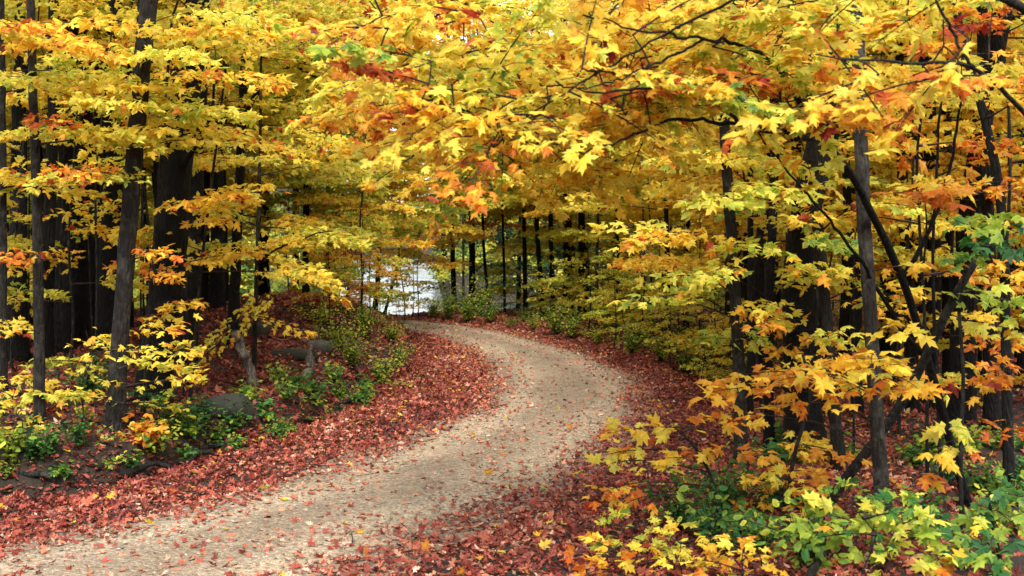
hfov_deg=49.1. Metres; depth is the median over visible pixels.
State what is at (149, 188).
maple tree
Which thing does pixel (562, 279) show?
maple sapling
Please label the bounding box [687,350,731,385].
bramble bush
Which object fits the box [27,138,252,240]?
maple tree
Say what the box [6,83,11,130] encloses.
maple sapling
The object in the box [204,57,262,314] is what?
maple sapling
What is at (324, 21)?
maple tree
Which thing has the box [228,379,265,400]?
forest herb
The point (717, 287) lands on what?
maple sapling
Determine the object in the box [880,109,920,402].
maple sapling
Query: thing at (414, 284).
maple sapling
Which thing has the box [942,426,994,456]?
forest herb
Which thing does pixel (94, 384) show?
maple seedling
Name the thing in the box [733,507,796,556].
bramble bush
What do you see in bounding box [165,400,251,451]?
maple seedling
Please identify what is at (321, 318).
leafy shrub
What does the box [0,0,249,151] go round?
maple tree
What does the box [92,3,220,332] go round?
maple sapling
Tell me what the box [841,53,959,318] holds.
maple tree
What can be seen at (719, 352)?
maple sapling
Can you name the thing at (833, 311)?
maple tree
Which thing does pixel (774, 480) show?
maple seedling
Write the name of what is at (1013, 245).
maple sapling
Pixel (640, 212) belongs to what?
maple tree
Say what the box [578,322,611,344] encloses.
leafy shrub
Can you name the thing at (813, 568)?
fallen branch
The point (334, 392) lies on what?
forest herb
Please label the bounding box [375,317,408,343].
leafy shrub
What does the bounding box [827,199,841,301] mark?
maple sapling
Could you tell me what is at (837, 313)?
maple sapling
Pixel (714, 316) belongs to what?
maple sapling
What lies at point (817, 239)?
maple tree
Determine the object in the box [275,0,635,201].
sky
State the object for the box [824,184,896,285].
maple sapling
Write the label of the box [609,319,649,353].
bramble bush
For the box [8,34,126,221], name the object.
maple tree
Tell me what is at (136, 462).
forest herb
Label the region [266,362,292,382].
forest herb
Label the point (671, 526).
maple seedling
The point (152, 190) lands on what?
maple tree
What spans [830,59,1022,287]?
maple tree
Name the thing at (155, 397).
maple seedling
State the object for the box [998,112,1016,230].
maple tree
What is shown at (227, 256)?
maple sapling
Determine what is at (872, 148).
maple tree
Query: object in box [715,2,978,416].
maple tree
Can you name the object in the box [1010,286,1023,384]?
maple sapling
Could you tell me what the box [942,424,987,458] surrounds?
forest herb
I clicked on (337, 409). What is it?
forest herb
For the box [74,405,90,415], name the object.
forest herb
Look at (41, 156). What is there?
maple tree
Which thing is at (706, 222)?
maple sapling
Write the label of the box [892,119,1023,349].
maple sapling
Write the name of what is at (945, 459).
maple sapling
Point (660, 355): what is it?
leafy shrub
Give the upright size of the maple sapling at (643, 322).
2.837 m
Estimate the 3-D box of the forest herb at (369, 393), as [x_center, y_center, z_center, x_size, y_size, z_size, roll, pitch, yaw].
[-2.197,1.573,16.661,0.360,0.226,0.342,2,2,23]
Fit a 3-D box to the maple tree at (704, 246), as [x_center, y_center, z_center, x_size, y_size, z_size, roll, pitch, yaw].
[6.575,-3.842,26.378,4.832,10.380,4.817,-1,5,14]
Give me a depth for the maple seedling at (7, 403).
10.60 m
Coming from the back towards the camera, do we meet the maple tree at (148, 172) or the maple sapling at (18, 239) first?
the maple tree at (148, 172)
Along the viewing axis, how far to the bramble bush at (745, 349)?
18.28 m
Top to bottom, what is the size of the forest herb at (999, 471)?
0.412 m
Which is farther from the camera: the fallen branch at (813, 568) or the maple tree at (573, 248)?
the maple tree at (573, 248)
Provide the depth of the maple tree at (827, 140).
7.32 m
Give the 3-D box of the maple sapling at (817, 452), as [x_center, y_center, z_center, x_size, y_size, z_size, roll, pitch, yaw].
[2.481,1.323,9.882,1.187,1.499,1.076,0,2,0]
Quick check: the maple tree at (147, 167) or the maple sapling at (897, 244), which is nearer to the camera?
the maple sapling at (897, 244)
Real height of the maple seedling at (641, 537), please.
0.653 m
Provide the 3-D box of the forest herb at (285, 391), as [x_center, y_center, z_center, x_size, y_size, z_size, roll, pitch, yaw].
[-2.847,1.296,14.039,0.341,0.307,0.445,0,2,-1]
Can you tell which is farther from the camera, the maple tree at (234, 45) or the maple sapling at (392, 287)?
the maple sapling at (392, 287)
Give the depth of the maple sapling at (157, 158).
17.69 m
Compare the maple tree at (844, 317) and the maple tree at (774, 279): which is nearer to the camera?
the maple tree at (844, 317)
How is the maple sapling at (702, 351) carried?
on the ground
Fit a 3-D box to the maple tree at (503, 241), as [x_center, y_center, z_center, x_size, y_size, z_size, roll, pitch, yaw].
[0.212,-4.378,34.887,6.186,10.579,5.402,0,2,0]
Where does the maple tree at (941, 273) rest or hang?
on the ground
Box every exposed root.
[14,469,63,488]
[94,456,112,470]
[119,461,175,476]
[172,449,219,464]
[199,441,240,449]
[262,417,313,434]
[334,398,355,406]
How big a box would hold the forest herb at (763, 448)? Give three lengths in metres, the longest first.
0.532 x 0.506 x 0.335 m
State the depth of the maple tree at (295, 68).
20.98 m
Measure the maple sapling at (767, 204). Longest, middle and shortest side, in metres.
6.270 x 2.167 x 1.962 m
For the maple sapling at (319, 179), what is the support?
on the ground
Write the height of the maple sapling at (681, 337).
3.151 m
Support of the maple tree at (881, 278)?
on the ground
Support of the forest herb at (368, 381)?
on the ground
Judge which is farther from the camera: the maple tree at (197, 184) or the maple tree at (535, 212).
the maple tree at (535, 212)
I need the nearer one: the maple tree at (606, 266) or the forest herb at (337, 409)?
the forest herb at (337, 409)
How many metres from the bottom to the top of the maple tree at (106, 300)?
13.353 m
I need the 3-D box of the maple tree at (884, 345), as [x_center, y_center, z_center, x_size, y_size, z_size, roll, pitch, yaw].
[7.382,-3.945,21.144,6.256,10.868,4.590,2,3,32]
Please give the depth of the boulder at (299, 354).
16.29 m
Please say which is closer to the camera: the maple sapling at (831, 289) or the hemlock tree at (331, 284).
the maple sapling at (831, 289)
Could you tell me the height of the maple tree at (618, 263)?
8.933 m
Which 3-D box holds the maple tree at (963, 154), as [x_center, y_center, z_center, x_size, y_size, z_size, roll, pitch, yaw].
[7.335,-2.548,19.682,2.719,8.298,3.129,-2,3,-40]
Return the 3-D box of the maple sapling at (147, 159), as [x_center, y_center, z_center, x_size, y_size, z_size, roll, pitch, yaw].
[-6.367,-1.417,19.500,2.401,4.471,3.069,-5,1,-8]
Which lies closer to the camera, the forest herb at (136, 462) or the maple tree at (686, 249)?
the forest herb at (136, 462)
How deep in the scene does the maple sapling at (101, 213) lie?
14.94 m
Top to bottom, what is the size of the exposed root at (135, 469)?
0.284 m
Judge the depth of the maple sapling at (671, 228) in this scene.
29.73 m
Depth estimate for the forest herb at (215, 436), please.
12.32 m
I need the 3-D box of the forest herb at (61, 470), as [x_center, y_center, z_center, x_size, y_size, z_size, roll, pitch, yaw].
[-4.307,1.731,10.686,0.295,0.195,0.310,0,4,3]
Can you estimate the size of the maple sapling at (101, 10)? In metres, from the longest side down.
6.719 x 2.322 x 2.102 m
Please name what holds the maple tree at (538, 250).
on the ground
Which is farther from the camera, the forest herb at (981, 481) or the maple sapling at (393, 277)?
the maple sapling at (393, 277)
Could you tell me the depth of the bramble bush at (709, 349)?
21.74 m
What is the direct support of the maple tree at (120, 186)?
on the ground
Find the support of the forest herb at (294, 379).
on the ground
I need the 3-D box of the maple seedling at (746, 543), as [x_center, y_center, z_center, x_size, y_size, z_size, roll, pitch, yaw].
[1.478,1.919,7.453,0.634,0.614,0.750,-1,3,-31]
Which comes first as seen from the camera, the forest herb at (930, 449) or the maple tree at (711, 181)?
the forest herb at (930, 449)
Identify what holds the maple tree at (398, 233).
on the ground
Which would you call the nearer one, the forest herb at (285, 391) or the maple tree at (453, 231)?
the forest herb at (285, 391)
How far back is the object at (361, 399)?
15.92 m
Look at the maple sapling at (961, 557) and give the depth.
7.31 m
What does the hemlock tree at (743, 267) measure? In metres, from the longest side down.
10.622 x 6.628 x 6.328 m
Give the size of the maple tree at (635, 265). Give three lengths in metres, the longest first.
8.802 x 4.098 x 4.085 m
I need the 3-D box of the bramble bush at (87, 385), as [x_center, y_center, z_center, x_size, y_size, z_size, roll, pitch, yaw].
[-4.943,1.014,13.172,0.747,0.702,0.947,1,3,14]
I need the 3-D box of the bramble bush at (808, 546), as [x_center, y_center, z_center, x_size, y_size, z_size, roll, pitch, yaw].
[1.963,1.710,7.516,0.701,0.599,0.770,-1,5,-21]
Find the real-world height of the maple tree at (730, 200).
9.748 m
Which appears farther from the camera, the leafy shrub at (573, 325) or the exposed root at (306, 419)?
the leafy shrub at (573, 325)
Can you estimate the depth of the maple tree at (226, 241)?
22.56 m
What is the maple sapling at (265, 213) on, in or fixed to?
on the ground
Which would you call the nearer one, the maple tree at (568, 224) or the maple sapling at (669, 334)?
the maple sapling at (669, 334)
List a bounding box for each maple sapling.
[0,0,153,387]
[0,81,184,370]
[5,53,30,247]
[6,0,111,368]
[6,43,45,254]
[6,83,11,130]
[7,45,47,344]
[7,141,62,252]
[7,185,70,301]
[20,1,121,356]
[27,212,42,316]
[40,0,317,414]
[47,0,168,251]
[61,87,105,359]
[80,35,210,344]
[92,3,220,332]
[97,29,170,333]
[102,22,346,405]
[108,9,248,384]
[117,0,386,375]
[122,114,208,274]
[132,228,152,301]
[145,69,220,217]
[150,211,263,288]
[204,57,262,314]
[209,93,295,295]
[228,221,254,296]
[229,189,324,293]
[233,166,334,277]
[291,219,353,320]
[292,246,360,291]
[293,203,373,289]
[299,120,413,317]
[302,239,373,316]
[307,202,397,311]
[325,156,433,293]
[337,198,400,313]
[338,214,404,313]
[354,236,405,315]
[363,148,470,313]
[365,209,430,320]
[366,247,420,315]
[377,217,451,317]
[378,283,407,317]
[389,246,439,316]
[526,237,581,309]
[540,191,633,333]
[555,277,595,328]
[575,258,628,339]
[581,411,783,517]
[585,248,658,348]
[591,274,652,338]
[603,225,674,347]
[604,146,711,338]
[610,233,695,334]
[611,123,724,321]
[614,194,741,343]
[643,279,705,366]
[650,296,706,362]
[654,218,728,368]
[657,171,720,320]
[663,249,746,367]
[680,318,732,389]
[683,1,853,416]
[684,35,802,402]
[699,314,746,376]
[703,251,743,302]
[713,86,759,240]
[719,9,895,211]
[727,354,871,513]
[747,3,912,359]
[749,101,814,420]
[754,133,870,212]
[773,236,881,332]
[775,140,802,389]
[779,51,920,273]
[822,89,1023,500]
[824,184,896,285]
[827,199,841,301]
[827,199,879,278]
[830,85,887,450]
[830,238,879,318]
[836,48,1023,476]
[842,0,1023,434]
[860,103,1023,336]
[873,115,946,377]
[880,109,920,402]
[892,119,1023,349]
[902,125,1023,321]
[910,478,1023,575]
[916,263,983,533]
[930,13,1023,237]
[937,90,1023,352]
[940,159,965,245]
[969,103,1021,376]
[978,110,1023,323]
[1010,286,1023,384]
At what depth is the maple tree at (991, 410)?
12.94 m
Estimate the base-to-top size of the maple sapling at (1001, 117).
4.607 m
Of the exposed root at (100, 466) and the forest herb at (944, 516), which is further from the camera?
the exposed root at (100, 466)
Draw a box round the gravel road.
[0,319,666,575]
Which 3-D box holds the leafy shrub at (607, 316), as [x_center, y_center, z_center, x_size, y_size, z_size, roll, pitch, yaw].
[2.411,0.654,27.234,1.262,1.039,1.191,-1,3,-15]
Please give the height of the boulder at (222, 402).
0.296 m
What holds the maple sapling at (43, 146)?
on the ground
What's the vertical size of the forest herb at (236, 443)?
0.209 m
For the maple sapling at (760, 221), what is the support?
on the ground
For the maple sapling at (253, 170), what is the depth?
28.06 m
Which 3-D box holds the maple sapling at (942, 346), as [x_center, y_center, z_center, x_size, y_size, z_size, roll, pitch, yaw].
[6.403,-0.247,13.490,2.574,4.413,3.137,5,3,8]
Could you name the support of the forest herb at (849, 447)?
on the ground
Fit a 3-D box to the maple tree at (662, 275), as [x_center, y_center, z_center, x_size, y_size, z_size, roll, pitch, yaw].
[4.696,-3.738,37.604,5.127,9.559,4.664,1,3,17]
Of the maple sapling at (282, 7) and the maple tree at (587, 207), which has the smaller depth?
the maple sapling at (282, 7)
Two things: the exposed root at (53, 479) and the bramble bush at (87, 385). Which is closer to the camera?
the exposed root at (53, 479)
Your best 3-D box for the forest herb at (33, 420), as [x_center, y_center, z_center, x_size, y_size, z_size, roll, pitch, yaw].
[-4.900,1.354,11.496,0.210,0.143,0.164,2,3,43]
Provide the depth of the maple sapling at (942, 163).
15.64 m
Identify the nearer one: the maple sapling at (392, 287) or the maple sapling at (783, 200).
the maple sapling at (783, 200)
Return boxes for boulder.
[203,393,254,419]
[247,322,277,337]
[270,348,318,360]
[306,340,333,353]
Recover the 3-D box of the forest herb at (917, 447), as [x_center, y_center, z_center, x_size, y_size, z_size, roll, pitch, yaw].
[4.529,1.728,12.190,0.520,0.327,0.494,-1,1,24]
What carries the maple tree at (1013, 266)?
on the ground
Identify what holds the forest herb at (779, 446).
on the ground
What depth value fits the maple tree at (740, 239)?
25.70 m
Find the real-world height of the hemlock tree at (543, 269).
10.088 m
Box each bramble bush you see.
[11,425,71,463]
[15,421,64,455]
[46,412,97,447]
[52,347,108,392]
[128,418,182,455]
[141,398,194,435]
[176,392,216,423]
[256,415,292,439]
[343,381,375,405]
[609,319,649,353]
[633,463,720,532]
[675,441,778,513]
[676,318,743,362]
[676,481,772,550]
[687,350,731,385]
[713,340,778,375]
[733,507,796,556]
[740,490,856,573]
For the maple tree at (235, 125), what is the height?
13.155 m
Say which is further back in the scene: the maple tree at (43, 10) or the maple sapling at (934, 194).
the maple tree at (43, 10)
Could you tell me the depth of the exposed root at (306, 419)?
14.29 m
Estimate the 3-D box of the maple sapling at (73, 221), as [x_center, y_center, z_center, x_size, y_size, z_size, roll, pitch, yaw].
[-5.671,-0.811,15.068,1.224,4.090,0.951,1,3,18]
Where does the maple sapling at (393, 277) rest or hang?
on the ground
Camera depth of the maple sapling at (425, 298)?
33.58 m
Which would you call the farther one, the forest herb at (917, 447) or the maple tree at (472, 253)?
the maple tree at (472, 253)
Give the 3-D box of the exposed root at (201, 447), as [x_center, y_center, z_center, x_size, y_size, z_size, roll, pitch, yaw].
[-3.087,1.790,12.365,0.720,0.210,0.121,-1,3,-22]
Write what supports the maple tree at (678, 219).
on the ground
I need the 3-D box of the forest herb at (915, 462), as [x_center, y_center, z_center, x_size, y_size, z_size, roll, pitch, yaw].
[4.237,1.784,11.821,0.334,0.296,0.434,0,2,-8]
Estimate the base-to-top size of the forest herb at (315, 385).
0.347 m
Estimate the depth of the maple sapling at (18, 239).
15.10 m
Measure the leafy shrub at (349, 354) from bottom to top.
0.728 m
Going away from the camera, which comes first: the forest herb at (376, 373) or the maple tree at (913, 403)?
the maple tree at (913, 403)
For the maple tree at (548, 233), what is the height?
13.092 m
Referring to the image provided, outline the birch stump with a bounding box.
[301,347,316,382]
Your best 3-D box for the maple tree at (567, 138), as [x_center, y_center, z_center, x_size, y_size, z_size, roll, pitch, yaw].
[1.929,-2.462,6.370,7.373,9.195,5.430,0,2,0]
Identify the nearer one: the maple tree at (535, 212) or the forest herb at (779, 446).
the forest herb at (779, 446)
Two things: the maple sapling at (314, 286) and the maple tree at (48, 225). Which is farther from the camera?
the maple sapling at (314, 286)
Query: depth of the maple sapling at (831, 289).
21.71 m
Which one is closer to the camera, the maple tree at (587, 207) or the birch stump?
the birch stump
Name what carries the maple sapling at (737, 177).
on the ground
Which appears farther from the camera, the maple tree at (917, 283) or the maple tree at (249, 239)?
the maple tree at (249, 239)
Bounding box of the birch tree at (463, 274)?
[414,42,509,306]
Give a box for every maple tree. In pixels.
[0,0,123,403]
[0,0,188,424]
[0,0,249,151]
[5,0,95,24]
[5,1,88,22]
[5,1,178,346]
[5,16,167,355]
[6,0,125,363]
[6,0,172,362]
[6,0,257,73]
[6,4,279,95]
[6,17,127,323]
[6,39,316,195]
[7,108,58,250]
[7,110,150,167]
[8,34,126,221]
[10,0,161,211]
[23,0,297,434]
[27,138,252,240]
[30,59,93,257]
[45,0,279,327]
[78,6,176,335]
[80,0,136,353]
[93,77,290,174]
[117,0,322,403]
[122,0,308,96]
[122,22,327,306]
[123,10,274,64]
[132,175,229,308]
[138,33,300,249]
[138,40,291,233]
[138,175,228,235]
[140,64,273,252]
[141,99,230,300]
[144,159,152,308]
[149,3,388,296]
[153,0,387,345]
[155,0,308,365]
[158,0,384,311]
[217,0,325,300]
[226,0,438,292]
[226,0,481,292]
[228,4,437,291]
[261,0,392,51]
[283,0,1023,252]
[310,1,484,310]
[385,0,533,309]
[422,0,587,308]
[432,29,537,304]
[439,1,606,318]
[439,2,558,313]
[448,0,610,317]
[457,11,606,313]
[482,0,647,315]
[483,22,713,327]
[490,0,683,325]
[490,0,709,329]
[497,21,640,306]
[502,0,971,507]
[503,22,645,269]
[529,151,680,308]
[536,0,783,347]
[541,2,747,339]
[574,3,674,300]
[584,1,784,345]
[586,0,830,466]
[586,157,718,290]
[590,140,724,294]
[600,6,788,338]
[603,54,754,328]
[607,1,830,360]
[612,3,787,219]
[618,3,968,203]
[622,34,897,338]
[624,0,992,408]
[633,186,724,235]
[635,4,854,421]
[635,15,761,355]
[654,0,891,403]
[664,17,1004,192]
[667,42,804,336]
[675,1,937,447]
[685,3,951,510]
[686,23,975,472]
[691,7,1002,464]
[692,2,839,293]
[700,25,842,193]
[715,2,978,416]
[720,150,802,342]
[755,22,973,391]
[770,10,1023,408]
[779,165,899,312]
[782,9,1023,355]
[788,3,1023,483]
[798,1,1023,415]
[799,53,967,178]
[817,45,923,358]
[820,212,1023,511]
[827,172,954,301]
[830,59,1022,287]
[836,21,1016,343]
[837,18,1018,345]
[839,2,1023,401]
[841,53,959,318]
[847,0,1023,432]
[869,51,1007,307]
[869,129,1012,325]
[885,0,1023,423]
[886,22,1022,162]
[917,57,1023,387]
[922,105,982,360]
[937,11,1023,363]
[939,9,1023,213]
[952,9,1023,130]
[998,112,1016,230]
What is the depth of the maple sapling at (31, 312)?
19.28 m
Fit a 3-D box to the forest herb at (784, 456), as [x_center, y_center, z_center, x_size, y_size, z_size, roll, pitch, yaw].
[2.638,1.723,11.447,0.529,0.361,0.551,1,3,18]
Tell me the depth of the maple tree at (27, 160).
25.86 m
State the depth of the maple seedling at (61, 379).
13.89 m
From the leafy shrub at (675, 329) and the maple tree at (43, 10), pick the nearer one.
the maple tree at (43, 10)
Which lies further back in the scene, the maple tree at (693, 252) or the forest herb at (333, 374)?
the maple tree at (693, 252)
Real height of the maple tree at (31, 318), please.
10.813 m
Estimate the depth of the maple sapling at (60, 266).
16.00 m
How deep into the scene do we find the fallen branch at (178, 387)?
12.89 m
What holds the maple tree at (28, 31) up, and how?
on the ground
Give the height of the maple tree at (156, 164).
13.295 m
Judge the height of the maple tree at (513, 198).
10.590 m
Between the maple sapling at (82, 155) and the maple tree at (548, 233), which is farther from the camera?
the maple tree at (548, 233)
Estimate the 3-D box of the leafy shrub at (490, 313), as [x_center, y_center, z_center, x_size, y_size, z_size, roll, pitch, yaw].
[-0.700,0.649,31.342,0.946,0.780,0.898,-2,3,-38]
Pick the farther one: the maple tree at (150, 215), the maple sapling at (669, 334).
the maple tree at (150, 215)
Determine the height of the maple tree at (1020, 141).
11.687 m
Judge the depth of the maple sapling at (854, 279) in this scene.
12.38 m
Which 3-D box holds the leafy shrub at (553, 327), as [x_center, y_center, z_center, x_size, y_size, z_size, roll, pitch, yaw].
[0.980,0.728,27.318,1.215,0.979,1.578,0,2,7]
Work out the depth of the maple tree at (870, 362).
8.69 m
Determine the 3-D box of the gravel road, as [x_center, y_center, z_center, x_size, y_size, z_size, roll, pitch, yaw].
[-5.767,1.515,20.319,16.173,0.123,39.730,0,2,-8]
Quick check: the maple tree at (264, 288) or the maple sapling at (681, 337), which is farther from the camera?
the maple tree at (264, 288)
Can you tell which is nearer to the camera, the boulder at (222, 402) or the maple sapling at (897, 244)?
the boulder at (222, 402)
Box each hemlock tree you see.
[270,188,371,307]
[460,204,562,311]
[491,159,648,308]
[692,173,877,300]
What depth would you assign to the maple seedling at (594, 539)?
7.75 m
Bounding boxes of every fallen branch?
[162,342,221,408]
[805,536,847,575]
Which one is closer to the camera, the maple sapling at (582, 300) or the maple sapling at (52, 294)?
the maple sapling at (52, 294)
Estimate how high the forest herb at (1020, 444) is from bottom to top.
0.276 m
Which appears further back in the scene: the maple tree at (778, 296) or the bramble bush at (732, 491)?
the maple tree at (778, 296)
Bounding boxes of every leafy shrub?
[288,295,347,329]
[307,315,373,349]
[320,326,384,370]
[339,296,393,339]
[370,352,407,382]
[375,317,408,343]
[384,338,422,369]
[419,296,444,317]
[427,284,470,320]
[441,292,495,322]
[447,273,509,316]
[474,299,508,323]
[501,315,519,326]
[514,306,532,321]
[520,310,542,330]
[534,300,577,334]
[543,303,592,338]
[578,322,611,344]
[582,298,629,332]
[620,297,670,341]
[637,328,678,361]
[656,343,713,372]
[659,321,697,351]
[703,361,745,384]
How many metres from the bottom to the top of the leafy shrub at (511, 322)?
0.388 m
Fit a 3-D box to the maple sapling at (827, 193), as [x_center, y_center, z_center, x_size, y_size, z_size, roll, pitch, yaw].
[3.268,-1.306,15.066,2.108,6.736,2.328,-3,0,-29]
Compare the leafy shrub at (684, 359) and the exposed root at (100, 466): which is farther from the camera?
the leafy shrub at (684, 359)
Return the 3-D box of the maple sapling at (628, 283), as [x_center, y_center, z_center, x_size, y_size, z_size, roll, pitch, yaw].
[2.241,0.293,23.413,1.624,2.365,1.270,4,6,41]
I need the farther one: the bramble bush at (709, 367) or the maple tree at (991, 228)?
the bramble bush at (709, 367)
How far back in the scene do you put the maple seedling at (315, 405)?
14.40 m
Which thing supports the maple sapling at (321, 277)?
on the ground
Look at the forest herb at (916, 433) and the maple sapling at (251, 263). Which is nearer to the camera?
the forest herb at (916, 433)
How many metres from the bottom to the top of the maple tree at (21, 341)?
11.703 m
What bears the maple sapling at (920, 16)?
on the ground
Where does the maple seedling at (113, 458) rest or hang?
on the ground
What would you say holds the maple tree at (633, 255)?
on the ground
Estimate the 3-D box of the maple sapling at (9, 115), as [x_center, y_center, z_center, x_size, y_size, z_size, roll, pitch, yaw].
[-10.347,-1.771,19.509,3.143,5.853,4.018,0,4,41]
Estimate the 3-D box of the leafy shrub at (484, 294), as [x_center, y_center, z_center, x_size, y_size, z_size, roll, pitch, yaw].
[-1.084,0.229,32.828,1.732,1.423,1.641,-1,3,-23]
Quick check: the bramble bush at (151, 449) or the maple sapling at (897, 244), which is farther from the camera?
the maple sapling at (897, 244)
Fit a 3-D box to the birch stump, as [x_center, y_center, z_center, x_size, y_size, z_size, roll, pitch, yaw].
[-2.811,1.094,15.500,0.231,0.562,0.186,-1,3,-17]
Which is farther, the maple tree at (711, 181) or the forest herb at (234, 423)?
the maple tree at (711, 181)
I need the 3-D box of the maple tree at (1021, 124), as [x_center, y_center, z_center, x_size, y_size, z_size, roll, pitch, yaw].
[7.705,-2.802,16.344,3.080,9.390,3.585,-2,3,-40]
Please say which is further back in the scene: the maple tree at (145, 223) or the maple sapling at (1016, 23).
the maple tree at (145, 223)
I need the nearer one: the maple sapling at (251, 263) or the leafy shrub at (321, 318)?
the leafy shrub at (321, 318)
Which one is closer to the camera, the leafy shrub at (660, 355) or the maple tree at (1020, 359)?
the maple tree at (1020, 359)
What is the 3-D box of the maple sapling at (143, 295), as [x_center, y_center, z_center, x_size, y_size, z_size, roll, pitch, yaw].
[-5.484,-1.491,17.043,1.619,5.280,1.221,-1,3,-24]
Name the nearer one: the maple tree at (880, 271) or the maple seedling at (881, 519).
the maple seedling at (881, 519)
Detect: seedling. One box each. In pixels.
[0,384,49,446]
[17,330,139,421]
[46,355,73,385]
[49,327,208,436]
[67,367,107,408]
[95,425,141,469]
[101,387,171,420]
[117,413,170,447]
[128,381,195,432]
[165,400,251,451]
[219,395,258,422]
[299,392,332,419]
[362,355,412,388]
[562,531,663,575]
[587,506,690,565]
[636,518,736,575]
[682,532,788,575]
[738,462,841,517]
[785,490,952,575]
[803,475,928,549]
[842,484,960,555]
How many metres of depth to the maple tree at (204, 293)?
24.13 m
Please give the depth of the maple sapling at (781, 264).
17.27 m
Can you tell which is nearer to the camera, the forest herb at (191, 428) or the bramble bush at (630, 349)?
the forest herb at (191, 428)
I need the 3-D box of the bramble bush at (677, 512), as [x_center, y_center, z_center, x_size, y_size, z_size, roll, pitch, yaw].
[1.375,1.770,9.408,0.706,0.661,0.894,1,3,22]
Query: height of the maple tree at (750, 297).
9.622 m
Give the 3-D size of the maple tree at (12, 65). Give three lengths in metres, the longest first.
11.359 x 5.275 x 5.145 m
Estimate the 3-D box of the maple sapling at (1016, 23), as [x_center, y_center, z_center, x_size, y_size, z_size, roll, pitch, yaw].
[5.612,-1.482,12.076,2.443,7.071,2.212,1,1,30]
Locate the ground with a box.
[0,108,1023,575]
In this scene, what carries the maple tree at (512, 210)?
on the ground
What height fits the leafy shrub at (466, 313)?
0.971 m
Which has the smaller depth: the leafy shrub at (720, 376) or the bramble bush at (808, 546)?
the bramble bush at (808, 546)
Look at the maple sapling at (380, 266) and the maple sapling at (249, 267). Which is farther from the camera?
the maple sapling at (249, 267)
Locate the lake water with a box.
[340,255,600,314]
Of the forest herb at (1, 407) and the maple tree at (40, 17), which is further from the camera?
the maple tree at (40, 17)
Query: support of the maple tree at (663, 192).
on the ground
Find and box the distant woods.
[6,12,1014,313]
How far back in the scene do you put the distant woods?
74.12 m
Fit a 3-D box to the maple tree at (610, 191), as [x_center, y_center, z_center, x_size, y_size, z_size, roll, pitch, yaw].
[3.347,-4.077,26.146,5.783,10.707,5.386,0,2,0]
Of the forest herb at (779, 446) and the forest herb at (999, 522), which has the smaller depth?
the forest herb at (999, 522)
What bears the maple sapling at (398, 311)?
on the ground
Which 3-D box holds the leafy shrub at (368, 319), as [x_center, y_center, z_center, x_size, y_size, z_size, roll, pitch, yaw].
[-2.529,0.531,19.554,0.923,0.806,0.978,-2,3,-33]
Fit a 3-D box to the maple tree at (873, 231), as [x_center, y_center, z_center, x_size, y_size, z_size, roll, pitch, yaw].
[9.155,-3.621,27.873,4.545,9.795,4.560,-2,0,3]
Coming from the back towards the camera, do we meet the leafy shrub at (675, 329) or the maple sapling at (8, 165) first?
the leafy shrub at (675, 329)
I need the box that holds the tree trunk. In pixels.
[230,330,258,386]
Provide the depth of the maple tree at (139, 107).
11.58 m
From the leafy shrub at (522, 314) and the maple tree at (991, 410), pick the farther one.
the leafy shrub at (522, 314)
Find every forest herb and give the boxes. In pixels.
[0,397,7,414]
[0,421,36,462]
[0,460,20,478]
[25,413,46,424]
[44,459,73,479]
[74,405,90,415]
[117,452,143,468]
[169,412,210,436]
[169,441,201,458]
[202,421,230,443]
[216,408,252,431]
[227,432,246,449]
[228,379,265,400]
[254,394,283,419]
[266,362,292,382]
[273,378,300,400]
[277,417,299,432]
[278,369,316,391]
[300,376,327,400]
[321,379,351,399]
[322,361,344,380]
[329,404,344,412]
[354,373,379,389]
[361,386,376,398]
[369,366,389,381]
[731,508,791,539]
[738,474,803,513]
[747,438,791,467]
[751,438,796,458]
[762,434,811,462]
[773,417,782,442]
[786,434,829,464]
[827,432,865,461]
[892,443,934,467]
[900,487,964,527]
[904,437,941,458]
[911,422,955,446]
[913,434,970,463]
[930,459,967,485]
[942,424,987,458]
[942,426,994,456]
[953,460,1002,494]
[953,483,1023,534]
[978,425,1017,449]
[983,462,1023,505]
[1002,452,1023,477]
[1014,434,1023,450]
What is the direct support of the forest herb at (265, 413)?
on the ground
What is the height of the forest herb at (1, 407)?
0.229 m
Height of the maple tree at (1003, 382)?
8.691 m
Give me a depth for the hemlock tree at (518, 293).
41.87 m
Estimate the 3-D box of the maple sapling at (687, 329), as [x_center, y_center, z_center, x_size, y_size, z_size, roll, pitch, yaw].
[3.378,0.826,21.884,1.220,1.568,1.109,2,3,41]
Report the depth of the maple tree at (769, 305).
12.03 m
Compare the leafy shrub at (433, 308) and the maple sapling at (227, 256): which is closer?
the maple sapling at (227, 256)
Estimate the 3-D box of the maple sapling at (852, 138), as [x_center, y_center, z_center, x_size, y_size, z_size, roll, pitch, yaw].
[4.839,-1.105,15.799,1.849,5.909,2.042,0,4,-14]
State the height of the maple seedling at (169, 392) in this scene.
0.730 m
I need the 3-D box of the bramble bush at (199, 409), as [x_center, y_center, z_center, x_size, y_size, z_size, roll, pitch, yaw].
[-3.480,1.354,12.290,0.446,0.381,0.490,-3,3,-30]
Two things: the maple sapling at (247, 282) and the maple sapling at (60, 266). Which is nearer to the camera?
the maple sapling at (60, 266)

